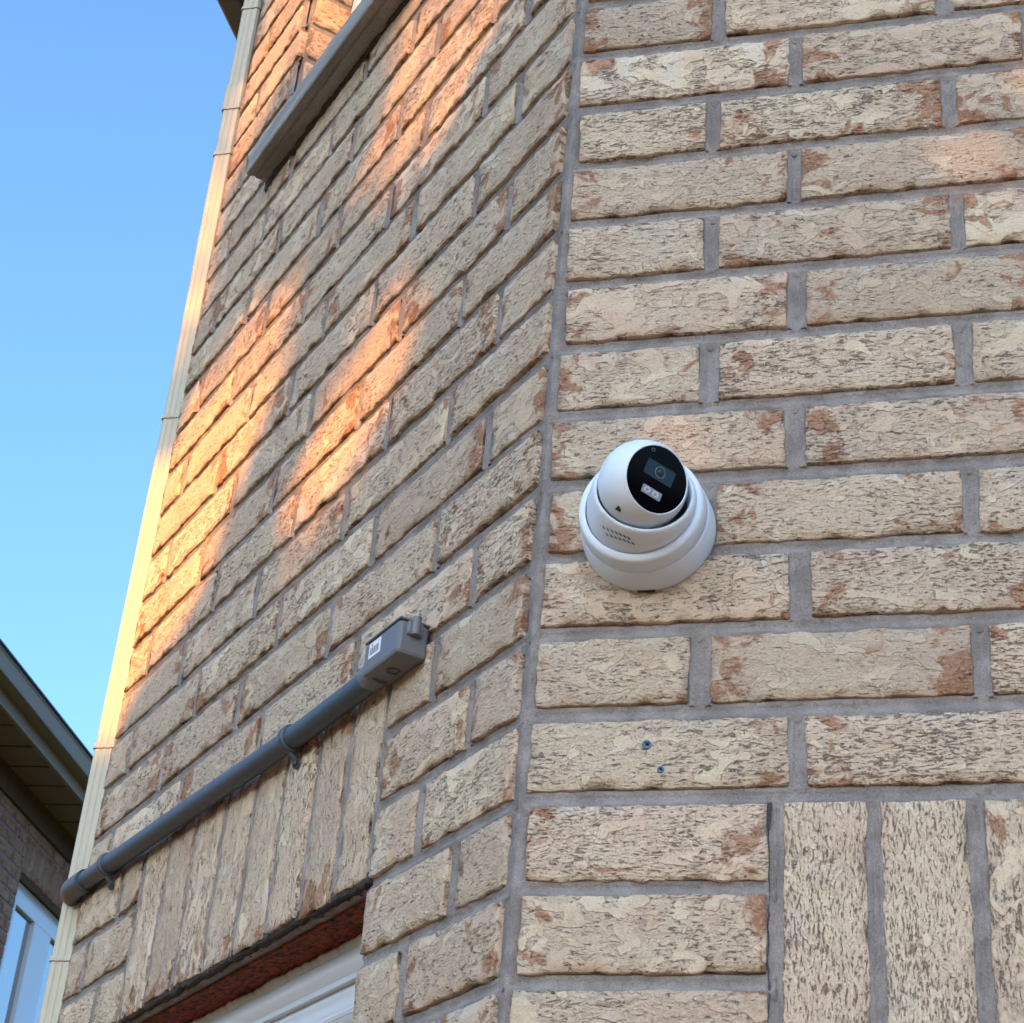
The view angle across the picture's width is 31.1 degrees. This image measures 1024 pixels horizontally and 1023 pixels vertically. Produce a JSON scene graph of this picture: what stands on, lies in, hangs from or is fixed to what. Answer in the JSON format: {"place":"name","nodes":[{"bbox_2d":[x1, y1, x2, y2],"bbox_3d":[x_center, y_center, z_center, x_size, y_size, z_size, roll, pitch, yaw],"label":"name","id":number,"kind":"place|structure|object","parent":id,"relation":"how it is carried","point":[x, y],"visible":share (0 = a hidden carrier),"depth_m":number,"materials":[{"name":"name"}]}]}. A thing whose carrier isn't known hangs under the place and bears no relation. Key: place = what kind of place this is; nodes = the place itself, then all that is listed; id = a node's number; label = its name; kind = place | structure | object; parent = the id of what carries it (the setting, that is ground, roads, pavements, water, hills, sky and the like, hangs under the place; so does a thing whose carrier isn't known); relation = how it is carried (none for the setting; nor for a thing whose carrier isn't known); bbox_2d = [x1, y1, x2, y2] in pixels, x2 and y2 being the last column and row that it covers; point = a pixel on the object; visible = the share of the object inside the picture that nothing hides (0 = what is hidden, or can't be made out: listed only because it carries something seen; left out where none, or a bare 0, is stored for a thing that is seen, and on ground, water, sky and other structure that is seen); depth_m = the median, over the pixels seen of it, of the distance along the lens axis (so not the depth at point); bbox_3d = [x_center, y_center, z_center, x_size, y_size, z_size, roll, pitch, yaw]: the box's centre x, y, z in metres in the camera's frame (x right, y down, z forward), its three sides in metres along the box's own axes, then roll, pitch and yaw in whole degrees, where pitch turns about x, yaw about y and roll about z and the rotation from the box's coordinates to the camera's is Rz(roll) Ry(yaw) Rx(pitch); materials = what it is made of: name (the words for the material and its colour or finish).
{"place":"outdoors","nodes":[
{"label":"outdoors","id":0,"kind":"place"},
{"bbox_2d":[0,639,92,1022],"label":"neighbour house","id":1,"kind":"structure","parent":0,"point":[46,757],"depth_m":12.81,"materials":[{"name":"brown brick"}]},
{"bbox_2d":[0,882,58,1022],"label":"window","id":2,"kind":"structure","parent":1,"relation":"in","point":[25,964],"depth_m":13.10,"materials":[{"name":"blue glass"}]},
{"bbox_2d":[0,0,236,754],"label":"sky","id":3,"kind":"structure","parent":0,"point":[111,114],"materials":[{"name":"blue"}]},
{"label":"ground","id":4,"kind":"structure","parent":0,"visible":0},
{"bbox_2d":[57,0,1023,1022],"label":"brick house","id":5,"kind":"structure","parent":4,"relation":"on","point":[491,284],"depth_m":2.05,"materials":[{"name":"beige brick"}]},
{"bbox_2d":[38,0,262,1022],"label":"downspout","id":6,"kind":"object","parent":5,"relation":"attached to","point":[52,1006],"visible":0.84,"depth_m":3.38,"materials":[{"name":"beige metal"}]},
{"bbox_2d":[61,614,430,905],"bbox_3d":[-0.464,0.457,2.637,0.225,0.081,1.474,15,-32,-16],"label":"electrical conduit","id":7,"kind":"object","parent":5,"relation":"attached to","point":[396,650],"visible":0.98,"depth_m":2.31,"materials":[{"name":"grey plastic"}]},
{"bbox_2d":[189,933,363,1022],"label":"window","id":8,"kind":"structure","parent":5,"relation":"in","point":[321,989],"depth_m":2.26,"materials":[{"name":"white plastic"}]},
{"bbox_2d":[351,0,360,12],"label":"window","id":9,"kind":"structure","parent":5,"relation":"in","point":[355,2],"depth_m":3.67,"materials":[{"name":"white plastic"}]},
{"bbox_2d":[642,740,650,749],"bbox_3d":[0.130,0.225,1.772,0.009,0.010,0.004,-3,-32,14],"label":"wall plug","id":10,"kind":"object","parent":5,"relation":"attached to","point":[647,742],"depth_m":1.77,"materials":[{"name":"blue plastic"}]},
{"bbox_2d":[579,439,715,592],"bbox_3d":[0.126,-0.011,1.839,0.138,0.139,0.137,-3,-32,14],"label":"security camera","id":11,"kind":"object","parent":5,"relation":"attached to","point":[641,489],"visible":1,"depth_m":1.81,"materials":[{"name":"white plastic"}]},
{"bbox_2d":[657,766,663,772],"bbox_3d":[0.142,0.246,1.756,0.006,0.007,0.004,-3,-32,14],"label":"wall plug","id":12,"kind":"object","parent":5,"relation":"attached to","point":[660,768],"depth_m":1.75,"materials":[{"name":"blue plastic"}]}
]}

